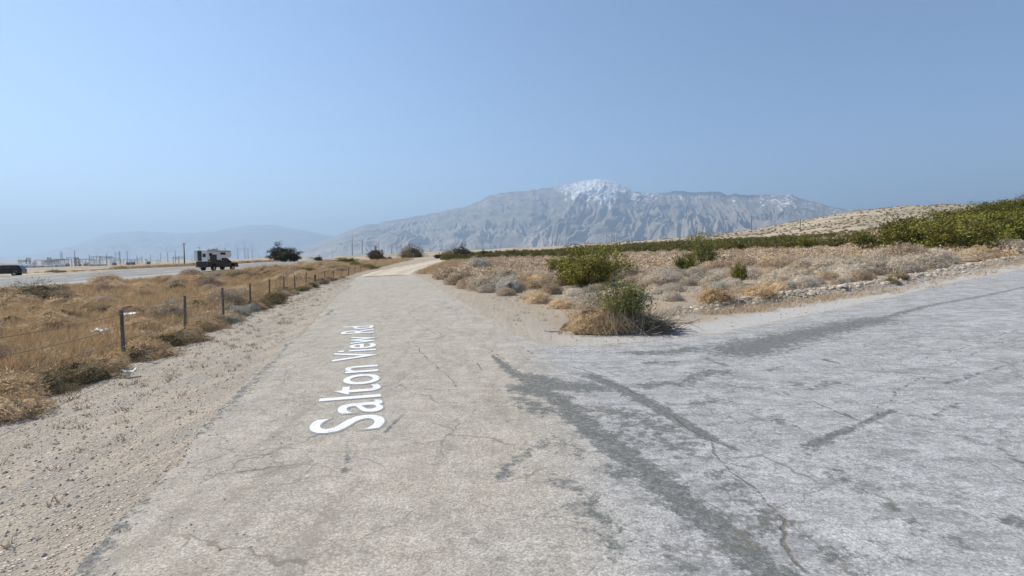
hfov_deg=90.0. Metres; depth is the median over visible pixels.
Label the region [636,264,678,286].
dry shrub
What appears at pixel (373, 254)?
horizon tree
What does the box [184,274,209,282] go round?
dry shrub
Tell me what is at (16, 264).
shed
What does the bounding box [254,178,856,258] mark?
mountains
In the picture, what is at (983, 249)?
dry shrub
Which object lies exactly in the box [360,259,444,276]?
dirt road
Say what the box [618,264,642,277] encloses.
dry shrub
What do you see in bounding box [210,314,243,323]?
dry shrub
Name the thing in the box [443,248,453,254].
dry shrub
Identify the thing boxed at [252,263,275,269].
dry shrub
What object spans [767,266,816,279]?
dry shrub
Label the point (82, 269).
median dry grass
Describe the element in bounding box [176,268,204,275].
dry shrub
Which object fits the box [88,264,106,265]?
shed
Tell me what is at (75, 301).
dry shrub
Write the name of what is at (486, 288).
dry shrub
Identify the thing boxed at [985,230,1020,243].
green bush
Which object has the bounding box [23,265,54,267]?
shed
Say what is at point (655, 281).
dry shrub
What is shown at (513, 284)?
dry shrub
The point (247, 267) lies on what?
dry shrub
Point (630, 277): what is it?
dry shrub
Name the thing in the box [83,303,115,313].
dry shrub
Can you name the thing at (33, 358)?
dry grass
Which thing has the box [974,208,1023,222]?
green bush
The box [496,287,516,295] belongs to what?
dry shrub
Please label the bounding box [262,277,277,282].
dry shrub
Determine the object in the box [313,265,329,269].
dry shrub
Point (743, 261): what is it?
dry shrub
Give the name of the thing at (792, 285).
dry shrub
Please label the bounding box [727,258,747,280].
green bush
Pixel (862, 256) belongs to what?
dry shrub
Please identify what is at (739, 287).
dry shrub
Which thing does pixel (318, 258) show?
horizon bush
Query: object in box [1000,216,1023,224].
green bush
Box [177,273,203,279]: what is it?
dry shrub
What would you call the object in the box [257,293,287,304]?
dry shrub
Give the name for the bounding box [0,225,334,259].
mountains
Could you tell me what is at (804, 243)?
green bush
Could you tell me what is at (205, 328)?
dry shrub
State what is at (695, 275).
dry shrub
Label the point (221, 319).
dry shrub
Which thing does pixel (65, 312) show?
dry shrub
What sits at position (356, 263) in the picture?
green bush
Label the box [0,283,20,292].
dry shrub
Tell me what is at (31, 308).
dry shrub
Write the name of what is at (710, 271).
dry shrub
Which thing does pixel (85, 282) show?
highway shoulder
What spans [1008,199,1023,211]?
green bush
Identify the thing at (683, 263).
green bush
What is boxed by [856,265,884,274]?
dry shrub
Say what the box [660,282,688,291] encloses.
dry shrub
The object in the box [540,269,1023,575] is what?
side road
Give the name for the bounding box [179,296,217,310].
dry shrub
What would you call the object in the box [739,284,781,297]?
dry shrub
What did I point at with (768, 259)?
dry shrub
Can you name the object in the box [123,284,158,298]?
dry shrub
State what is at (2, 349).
dry shrub
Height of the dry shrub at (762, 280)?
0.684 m
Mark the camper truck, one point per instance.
(213, 259)
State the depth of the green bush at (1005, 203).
81.99 m
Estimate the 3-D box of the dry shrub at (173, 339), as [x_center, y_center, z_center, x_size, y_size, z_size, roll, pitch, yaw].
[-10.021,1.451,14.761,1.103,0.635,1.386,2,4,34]
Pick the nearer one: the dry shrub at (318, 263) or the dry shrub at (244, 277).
the dry shrub at (244, 277)
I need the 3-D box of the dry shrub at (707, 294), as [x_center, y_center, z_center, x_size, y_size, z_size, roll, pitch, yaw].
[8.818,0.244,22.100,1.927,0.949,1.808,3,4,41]
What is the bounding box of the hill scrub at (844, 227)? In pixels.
[563,198,1022,247]
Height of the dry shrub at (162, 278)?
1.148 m
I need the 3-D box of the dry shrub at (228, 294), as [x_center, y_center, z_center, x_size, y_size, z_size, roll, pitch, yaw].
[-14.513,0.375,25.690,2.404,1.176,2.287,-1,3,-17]
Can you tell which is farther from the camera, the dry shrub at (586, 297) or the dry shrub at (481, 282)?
the dry shrub at (481, 282)
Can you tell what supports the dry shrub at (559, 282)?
on the ground at (68, 534)
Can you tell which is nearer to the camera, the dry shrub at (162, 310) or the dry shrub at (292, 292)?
the dry shrub at (162, 310)
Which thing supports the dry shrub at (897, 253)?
on the ground at (68, 534)
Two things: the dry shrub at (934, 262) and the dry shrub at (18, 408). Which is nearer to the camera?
the dry shrub at (18, 408)
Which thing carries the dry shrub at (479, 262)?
on the ground at (68, 534)
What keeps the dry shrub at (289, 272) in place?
on the ground at (68, 534)
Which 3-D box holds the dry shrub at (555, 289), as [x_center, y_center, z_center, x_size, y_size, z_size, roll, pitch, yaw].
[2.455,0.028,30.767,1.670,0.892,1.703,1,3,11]
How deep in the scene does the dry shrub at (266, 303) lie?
26.38 m
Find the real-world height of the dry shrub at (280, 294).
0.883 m
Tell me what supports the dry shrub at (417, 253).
on the ground at (68, 534)
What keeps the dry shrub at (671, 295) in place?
on the ground at (68, 534)
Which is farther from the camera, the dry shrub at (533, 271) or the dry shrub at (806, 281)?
the dry shrub at (533, 271)
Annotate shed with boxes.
[0,264,33,264]
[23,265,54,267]
[52,264,65,266]
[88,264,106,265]
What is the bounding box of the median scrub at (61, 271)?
[22,260,287,273]
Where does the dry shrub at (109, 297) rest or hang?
on the ground at (68, 534)
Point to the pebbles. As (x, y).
(958, 268)
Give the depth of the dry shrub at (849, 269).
30.81 m
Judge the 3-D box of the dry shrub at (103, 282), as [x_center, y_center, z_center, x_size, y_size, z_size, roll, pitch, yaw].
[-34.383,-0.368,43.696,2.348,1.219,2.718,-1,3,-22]
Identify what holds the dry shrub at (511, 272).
on the ground at (68, 534)
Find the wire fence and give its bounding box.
[0,264,369,375]
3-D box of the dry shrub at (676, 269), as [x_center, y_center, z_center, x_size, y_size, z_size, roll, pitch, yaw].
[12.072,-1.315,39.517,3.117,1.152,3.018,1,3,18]
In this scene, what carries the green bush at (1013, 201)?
on the ground at (68, 534)
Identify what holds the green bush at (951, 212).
on the ground at (68, 534)
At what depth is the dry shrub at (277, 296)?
29.72 m
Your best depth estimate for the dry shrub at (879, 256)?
35.06 m
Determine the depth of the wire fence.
14.56 m
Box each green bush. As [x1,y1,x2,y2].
[333,257,358,262]
[349,261,363,265]
[359,264,381,268]
[544,239,637,286]
[546,257,556,271]
[671,252,699,269]
[680,228,726,265]
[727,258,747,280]
[795,232,815,248]
[846,220,930,250]
[871,206,996,245]
[892,207,1014,250]
[917,206,988,223]
[923,207,1023,240]
[939,204,1002,214]
[955,209,1007,217]
[968,194,1022,210]
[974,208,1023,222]
[980,204,1023,217]
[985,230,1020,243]
[992,193,1023,205]
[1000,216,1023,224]
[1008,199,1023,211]
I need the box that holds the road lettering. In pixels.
[307,325,386,433]
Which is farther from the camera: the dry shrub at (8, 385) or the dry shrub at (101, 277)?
the dry shrub at (101, 277)
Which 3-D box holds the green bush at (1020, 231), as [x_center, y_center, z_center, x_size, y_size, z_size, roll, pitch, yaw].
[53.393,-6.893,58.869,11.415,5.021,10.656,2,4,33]
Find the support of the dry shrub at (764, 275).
on the ground at (68, 534)
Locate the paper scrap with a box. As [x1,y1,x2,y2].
[121,367,136,374]
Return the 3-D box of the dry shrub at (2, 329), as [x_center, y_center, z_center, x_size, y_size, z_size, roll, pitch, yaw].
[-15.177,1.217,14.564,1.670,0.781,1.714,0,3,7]
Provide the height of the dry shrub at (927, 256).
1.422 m
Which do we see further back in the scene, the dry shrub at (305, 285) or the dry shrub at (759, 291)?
the dry shrub at (305, 285)
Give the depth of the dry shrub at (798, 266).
32.05 m
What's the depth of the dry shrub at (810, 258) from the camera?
35.90 m
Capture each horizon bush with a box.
[289,251,299,261]
[313,255,322,260]
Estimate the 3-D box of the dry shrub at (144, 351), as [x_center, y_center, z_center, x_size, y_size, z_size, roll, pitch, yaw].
[-9.503,1.541,13.215,1.800,0.713,1.603,1,3,13]
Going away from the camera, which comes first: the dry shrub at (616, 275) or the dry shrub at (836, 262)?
the dry shrub at (836, 262)
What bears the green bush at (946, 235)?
on the ground at (68, 534)
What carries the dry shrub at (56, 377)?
on the ground at (68, 534)
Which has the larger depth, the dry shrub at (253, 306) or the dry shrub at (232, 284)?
the dry shrub at (232, 284)
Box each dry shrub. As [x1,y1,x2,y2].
[0,276,72,301]
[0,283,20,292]
[0,291,45,302]
[0,300,27,311]
[0,313,25,324]
[0,318,15,334]
[0,343,14,358]
[0,367,65,401]
[0,387,61,424]
[8,305,92,333]
[16,303,49,314]
[16,364,94,396]
[28,303,92,321]
[43,294,99,308]
[45,289,78,299]
[49,355,131,385]
[57,292,88,299]
[80,355,133,373]
[81,282,94,288]
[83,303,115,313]
[87,272,121,283]
[89,295,121,301]
[93,283,116,291]
[93,292,122,298]
[94,277,118,286]
[97,348,142,362]
[104,301,152,317]
[106,335,189,362]
[108,279,129,288]
[119,316,163,329]
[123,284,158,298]
[126,336,171,349]
[129,280,158,287]
[142,328,191,346]
[144,301,187,318]
[147,274,173,282]
[159,320,209,343]
[162,278,188,284]
[165,282,187,289]
[168,273,183,278]
[173,315,231,330]
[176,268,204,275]
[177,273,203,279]
[178,321,218,332]
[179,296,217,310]
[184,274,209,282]
[191,276,224,288]
[195,287,214,299]
[201,283,219,288]
[202,287,246,304]
[203,314,233,326]
[204,271,222,276]
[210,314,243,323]
[213,303,252,315]
[218,309,242,316]
[221,268,244,277]
[224,312,246,320]
[227,282,243,286]
[228,284,258,296]
[233,270,261,277]
[235,298,264,309]
[236,274,260,280]
[242,265,255,270]
[243,303,261,311]
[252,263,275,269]
[255,301,268,309]
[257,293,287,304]
[260,293,288,301]
[260,298,275,307]
[261,267,277,275]
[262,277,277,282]
[263,289,288,299]
[272,273,291,281]
[273,284,299,293]
[277,269,297,275]
[281,263,301,267]
[282,288,298,294]
[290,271,313,279]
[296,282,312,288]
[300,261,315,267]
[305,281,319,287]
[309,261,325,265]
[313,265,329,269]
[313,276,329,283]
[314,269,338,273]
[333,265,349,271]
[396,242,428,257]
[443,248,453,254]
[443,271,471,284]
[453,275,483,288]
[465,273,508,290]
[466,254,498,267]
[476,284,496,292]
[489,274,526,292]
[495,267,526,278]
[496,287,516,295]
[501,271,533,285]
[518,269,551,277]
[518,270,554,281]
[521,278,545,291]
[521,288,548,299]
[524,288,552,303]
[532,279,549,284]
[541,282,564,294]
[546,297,575,309]
[550,275,570,285]
[558,322,571,330]
[562,287,584,295]
[571,289,605,309]
[581,284,599,292]
[590,282,609,289]
[609,270,622,280]
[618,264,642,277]
[622,275,636,282]
[622,287,653,300]
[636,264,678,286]
[640,277,666,287]
[646,283,661,288]
[647,286,665,294]
[652,265,687,276]
[659,289,684,301]
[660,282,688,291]
[666,270,684,281]
[678,277,699,285]
[683,266,707,276]
[686,271,709,282]
[694,284,737,303]
[695,272,733,285]
[697,258,729,269]
[704,267,724,274]
[708,279,728,289]
[714,268,731,275]
[719,277,745,287]
[726,255,759,268]
[728,284,755,292]
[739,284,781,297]
[741,265,761,279]
[751,255,786,266]
[751,277,784,285]
[752,257,792,268]
[755,265,786,278]
[757,272,775,279]
[761,279,789,291]
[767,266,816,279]
[774,253,807,263]
[774,275,789,281]
[781,280,800,289]
[784,263,813,274]
[784,273,822,287]
[786,258,817,269]
[804,275,826,283]
[806,259,834,270]
[807,255,834,262]
[809,257,893,273]
[814,259,849,273]
[814,271,840,280]
[819,255,847,261]
[821,250,859,257]
[825,263,864,272]
[829,277,848,284]
[832,269,855,276]
[838,253,865,258]
[842,275,856,282]
[843,255,878,260]
[847,268,878,280]
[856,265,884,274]
[861,258,892,273]
[862,253,890,260]
[864,248,886,256]
[877,240,936,255]
[878,255,929,273]
[881,276,901,282]
[882,248,921,257]
[887,272,910,278]
[901,251,949,264]
[901,251,951,269]
[920,245,961,263]
[953,248,995,261]
[960,243,1010,258]
[992,238,1023,246]
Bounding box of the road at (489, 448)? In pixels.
[73,274,910,575]
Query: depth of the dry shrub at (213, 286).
36.76 m
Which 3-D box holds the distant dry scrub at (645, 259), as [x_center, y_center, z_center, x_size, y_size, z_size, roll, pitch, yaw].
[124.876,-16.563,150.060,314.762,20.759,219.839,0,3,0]
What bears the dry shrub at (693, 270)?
on the ground at (68, 534)
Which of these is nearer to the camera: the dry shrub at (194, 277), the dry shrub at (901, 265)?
the dry shrub at (901, 265)
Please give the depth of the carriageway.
89.52 m
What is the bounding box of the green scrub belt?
[440,221,925,260]
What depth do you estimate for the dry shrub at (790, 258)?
39.04 m
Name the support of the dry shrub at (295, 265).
on the ground at (68, 534)
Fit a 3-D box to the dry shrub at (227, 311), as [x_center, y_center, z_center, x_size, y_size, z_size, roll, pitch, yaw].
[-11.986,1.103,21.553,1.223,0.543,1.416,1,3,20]
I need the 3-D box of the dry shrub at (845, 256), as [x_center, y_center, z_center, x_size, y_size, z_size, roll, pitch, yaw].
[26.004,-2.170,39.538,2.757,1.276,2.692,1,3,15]
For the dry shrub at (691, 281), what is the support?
on the ground at (68, 534)
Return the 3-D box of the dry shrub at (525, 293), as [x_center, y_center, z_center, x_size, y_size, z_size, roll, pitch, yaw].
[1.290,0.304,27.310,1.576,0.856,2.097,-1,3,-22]
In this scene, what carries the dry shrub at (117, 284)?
on the ground at (68, 534)
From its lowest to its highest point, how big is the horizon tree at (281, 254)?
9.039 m
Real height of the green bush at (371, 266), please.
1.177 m
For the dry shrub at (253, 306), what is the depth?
24.27 m
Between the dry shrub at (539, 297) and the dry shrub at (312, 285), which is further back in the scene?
the dry shrub at (312, 285)
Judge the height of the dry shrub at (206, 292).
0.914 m
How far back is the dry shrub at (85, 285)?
43.67 m
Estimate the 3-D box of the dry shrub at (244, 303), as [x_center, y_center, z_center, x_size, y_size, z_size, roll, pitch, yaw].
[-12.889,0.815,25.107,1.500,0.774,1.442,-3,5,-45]
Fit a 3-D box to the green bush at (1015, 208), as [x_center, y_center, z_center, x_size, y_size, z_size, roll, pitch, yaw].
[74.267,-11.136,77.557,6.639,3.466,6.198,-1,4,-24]
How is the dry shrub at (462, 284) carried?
on the ground at (68, 534)
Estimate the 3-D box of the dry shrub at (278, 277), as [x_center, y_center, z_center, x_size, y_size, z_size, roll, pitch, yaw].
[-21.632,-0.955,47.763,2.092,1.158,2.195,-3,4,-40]
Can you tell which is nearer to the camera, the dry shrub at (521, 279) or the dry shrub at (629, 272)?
the dry shrub at (521, 279)
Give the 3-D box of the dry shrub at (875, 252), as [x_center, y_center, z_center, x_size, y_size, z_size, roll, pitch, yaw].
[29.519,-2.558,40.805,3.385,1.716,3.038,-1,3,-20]
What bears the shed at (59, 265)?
on the ground at (68, 534)
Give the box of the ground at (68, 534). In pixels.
[0,200,1023,575]
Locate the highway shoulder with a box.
[1,260,324,287]
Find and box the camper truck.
[194,249,238,270]
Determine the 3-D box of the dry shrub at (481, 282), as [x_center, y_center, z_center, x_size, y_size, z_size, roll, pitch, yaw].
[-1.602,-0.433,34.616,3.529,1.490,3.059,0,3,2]
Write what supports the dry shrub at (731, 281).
on the ground at (68, 534)
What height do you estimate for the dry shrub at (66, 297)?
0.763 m
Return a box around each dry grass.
[0,255,524,380]
[44,268,106,272]
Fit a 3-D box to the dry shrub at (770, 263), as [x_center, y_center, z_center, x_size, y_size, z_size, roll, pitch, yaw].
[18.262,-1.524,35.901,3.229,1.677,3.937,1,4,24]
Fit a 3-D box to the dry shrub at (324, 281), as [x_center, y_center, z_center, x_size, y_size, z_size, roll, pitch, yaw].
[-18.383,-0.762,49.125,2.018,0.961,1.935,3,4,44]
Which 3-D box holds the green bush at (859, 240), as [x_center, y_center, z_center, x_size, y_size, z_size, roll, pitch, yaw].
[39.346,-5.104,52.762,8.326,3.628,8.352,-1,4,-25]
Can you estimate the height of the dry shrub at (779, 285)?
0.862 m
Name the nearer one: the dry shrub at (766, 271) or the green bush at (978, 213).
the dry shrub at (766, 271)
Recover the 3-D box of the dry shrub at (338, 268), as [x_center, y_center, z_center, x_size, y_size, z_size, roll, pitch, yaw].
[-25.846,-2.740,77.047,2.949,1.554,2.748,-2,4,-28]
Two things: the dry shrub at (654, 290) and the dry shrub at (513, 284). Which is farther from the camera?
the dry shrub at (513, 284)
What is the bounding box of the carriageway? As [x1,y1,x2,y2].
[0,271,71,276]
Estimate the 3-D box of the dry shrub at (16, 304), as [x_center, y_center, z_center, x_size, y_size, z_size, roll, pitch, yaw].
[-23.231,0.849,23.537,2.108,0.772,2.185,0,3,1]
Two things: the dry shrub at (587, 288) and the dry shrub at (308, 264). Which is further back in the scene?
the dry shrub at (308, 264)
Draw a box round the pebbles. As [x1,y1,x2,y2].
[0,254,1023,575]
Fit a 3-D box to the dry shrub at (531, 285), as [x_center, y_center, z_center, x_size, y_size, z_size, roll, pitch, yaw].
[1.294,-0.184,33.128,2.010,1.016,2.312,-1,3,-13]
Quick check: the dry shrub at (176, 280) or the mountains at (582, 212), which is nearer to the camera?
the dry shrub at (176, 280)
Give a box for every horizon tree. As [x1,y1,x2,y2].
[264,241,302,261]
[366,245,384,259]
[452,243,473,254]
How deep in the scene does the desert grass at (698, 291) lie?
25.35 m
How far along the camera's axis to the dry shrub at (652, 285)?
29.43 m
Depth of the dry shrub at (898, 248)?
37.41 m
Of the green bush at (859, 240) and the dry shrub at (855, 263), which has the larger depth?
the green bush at (859, 240)
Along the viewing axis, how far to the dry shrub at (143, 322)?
16.49 m
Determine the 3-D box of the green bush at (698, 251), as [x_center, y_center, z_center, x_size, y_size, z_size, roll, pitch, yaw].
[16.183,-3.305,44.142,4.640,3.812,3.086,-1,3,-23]
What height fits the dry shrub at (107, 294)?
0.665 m
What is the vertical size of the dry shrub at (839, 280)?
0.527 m
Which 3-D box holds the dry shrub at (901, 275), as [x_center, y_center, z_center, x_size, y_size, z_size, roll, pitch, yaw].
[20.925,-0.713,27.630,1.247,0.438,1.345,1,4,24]
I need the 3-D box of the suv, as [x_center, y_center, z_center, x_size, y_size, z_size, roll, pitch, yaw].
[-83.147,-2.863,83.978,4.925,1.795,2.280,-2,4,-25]
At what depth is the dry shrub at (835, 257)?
35.54 m
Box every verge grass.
[666,256,1023,314]
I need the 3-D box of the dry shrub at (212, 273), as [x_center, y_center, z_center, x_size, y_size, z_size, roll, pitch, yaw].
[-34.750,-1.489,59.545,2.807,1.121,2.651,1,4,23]
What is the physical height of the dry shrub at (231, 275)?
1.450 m
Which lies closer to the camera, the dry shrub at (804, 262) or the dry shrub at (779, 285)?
the dry shrub at (779, 285)
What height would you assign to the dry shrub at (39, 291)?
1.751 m
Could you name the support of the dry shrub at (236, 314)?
on the ground at (68, 534)
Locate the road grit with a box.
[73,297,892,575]
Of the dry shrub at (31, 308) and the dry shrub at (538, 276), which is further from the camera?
the dry shrub at (538, 276)
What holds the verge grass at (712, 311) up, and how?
on the ground at (68, 534)
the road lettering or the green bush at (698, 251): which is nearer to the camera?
the road lettering
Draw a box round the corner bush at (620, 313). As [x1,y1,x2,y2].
[562,274,700,336]
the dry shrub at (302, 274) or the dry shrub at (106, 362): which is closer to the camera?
the dry shrub at (106, 362)
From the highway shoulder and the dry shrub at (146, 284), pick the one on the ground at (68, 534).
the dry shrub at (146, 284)
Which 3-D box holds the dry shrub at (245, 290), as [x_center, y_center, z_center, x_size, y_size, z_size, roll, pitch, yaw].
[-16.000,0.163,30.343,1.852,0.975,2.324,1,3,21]
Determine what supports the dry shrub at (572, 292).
on the ground at (68, 534)
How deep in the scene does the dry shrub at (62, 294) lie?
29.47 m
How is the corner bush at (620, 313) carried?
on the ground at (68, 534)
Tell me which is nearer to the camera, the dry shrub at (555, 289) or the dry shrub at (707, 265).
the dry shrub at (555, 289)
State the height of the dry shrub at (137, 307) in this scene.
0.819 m
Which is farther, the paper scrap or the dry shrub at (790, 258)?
the dry shrub at (790, 258)
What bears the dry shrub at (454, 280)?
on the ground at (68, 534)
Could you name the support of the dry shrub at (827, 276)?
on the ground at (68, 534)
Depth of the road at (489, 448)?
5.67 m
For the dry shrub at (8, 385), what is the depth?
9.06 m
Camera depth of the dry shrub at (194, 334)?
15.67 m
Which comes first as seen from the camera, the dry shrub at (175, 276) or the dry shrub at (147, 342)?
the dry shrub at (147, 342)
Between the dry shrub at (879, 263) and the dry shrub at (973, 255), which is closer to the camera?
the dry shrub at (879, 263)
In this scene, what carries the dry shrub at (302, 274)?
on the ground at (68, 534)
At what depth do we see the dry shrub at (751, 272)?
32.54 m
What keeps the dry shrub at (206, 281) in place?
on the ground at (68, 534)
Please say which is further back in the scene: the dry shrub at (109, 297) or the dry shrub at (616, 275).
the dry shrub at (616, 275)
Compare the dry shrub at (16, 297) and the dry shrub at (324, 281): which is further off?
the dry shrub at (324, 281)
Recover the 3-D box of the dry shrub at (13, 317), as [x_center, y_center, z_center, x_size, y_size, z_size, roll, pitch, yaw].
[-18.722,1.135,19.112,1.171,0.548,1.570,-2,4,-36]
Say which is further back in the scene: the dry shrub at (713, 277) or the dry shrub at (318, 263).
the dry shrub at (318, 263)
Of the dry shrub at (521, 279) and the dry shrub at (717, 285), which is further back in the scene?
the dry shrub at (521, 279)
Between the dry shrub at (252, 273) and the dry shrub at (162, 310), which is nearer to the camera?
the dry shrub at (162, 310)
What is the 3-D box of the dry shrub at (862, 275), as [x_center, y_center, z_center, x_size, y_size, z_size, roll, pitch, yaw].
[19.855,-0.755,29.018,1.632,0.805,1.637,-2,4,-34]
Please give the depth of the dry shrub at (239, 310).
22.06 m
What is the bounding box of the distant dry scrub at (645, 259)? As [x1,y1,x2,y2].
[431,224,1023,281]
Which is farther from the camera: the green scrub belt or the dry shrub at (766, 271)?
the green scrub belt
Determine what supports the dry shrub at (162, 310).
on the ground at (68, 534)
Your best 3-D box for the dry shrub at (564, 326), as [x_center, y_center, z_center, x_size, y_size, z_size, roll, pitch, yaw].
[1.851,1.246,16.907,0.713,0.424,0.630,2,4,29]
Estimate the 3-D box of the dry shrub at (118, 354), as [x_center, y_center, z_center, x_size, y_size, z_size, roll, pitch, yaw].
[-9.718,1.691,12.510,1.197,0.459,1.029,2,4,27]
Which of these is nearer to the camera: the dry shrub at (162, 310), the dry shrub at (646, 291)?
the dry shrub at (162, 310)
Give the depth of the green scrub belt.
122.27 m
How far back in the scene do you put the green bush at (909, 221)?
52.71 m
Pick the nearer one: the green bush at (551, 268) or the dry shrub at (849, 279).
the dry shrub at (849, 279)
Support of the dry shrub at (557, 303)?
on the ground at (68, 534)
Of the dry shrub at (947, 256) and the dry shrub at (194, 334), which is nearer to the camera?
the dry shrub at (194, 334)
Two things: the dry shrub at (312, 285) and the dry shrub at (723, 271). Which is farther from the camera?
the dry shrub at (312, 285)
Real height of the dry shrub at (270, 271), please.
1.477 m
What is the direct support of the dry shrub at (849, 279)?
on the ground at (68, 534)
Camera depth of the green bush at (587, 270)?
34.08 m
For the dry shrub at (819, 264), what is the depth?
33.20 m
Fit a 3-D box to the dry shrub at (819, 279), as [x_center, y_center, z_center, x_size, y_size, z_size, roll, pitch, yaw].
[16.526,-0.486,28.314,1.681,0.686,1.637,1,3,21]
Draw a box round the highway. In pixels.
[0,260,315,286]
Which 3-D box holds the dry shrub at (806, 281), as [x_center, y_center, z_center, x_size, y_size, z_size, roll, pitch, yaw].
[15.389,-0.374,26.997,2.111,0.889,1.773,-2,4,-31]
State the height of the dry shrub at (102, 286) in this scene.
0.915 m
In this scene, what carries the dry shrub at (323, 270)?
on the ground at (68, 534)
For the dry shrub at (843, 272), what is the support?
on the ground at (68, 534)
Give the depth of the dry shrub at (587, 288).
29.35 m
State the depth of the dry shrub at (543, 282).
37.37 m
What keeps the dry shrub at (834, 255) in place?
on the ground at (68, 534)
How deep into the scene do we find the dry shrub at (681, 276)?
33.20 m
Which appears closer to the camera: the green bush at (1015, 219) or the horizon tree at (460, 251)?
the green bush at (1015, 219)
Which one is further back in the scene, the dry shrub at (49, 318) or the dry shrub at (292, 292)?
the dry shrub at (292, 292)
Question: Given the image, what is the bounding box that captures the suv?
[0,265,26,275]
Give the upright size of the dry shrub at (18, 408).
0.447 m
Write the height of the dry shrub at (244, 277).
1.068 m
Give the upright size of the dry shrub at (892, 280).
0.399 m
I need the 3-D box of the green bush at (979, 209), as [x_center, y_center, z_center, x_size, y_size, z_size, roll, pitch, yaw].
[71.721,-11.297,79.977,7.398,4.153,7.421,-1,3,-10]
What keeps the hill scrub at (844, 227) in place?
on the ground at (68, 534)
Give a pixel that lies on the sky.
(327, 117)
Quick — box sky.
[0,0,1023,256]
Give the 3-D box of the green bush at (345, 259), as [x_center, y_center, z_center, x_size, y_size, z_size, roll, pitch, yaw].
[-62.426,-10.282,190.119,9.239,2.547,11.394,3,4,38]
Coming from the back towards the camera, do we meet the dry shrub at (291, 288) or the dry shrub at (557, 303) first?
the dry shrub at (291, 288)
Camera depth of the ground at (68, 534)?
9.33 m
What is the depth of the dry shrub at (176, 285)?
38.57 m
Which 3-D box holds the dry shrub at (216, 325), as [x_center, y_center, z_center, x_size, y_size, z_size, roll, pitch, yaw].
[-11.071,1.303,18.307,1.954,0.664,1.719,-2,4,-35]
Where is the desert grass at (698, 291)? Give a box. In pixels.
[440,254,1013,317]
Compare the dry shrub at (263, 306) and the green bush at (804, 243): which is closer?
the dry shrub at (263, 306)
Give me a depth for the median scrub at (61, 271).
101.12 m
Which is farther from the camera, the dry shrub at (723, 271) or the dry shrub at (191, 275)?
the dry shrub at (191, 275)
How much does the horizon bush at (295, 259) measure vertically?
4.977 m
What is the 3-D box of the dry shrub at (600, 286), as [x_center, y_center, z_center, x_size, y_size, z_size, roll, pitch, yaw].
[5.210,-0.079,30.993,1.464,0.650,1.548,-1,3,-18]
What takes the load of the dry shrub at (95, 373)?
on the ground at (68, 534)
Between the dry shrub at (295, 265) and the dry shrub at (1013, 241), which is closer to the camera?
the dry shrub at (1013, 241)
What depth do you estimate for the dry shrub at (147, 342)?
14.13 m
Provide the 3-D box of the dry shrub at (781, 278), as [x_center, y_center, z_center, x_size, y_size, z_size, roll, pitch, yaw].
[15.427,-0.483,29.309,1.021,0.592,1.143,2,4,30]
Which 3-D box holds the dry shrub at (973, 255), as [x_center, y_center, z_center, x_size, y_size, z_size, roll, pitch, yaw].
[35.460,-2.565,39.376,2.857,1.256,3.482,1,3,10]

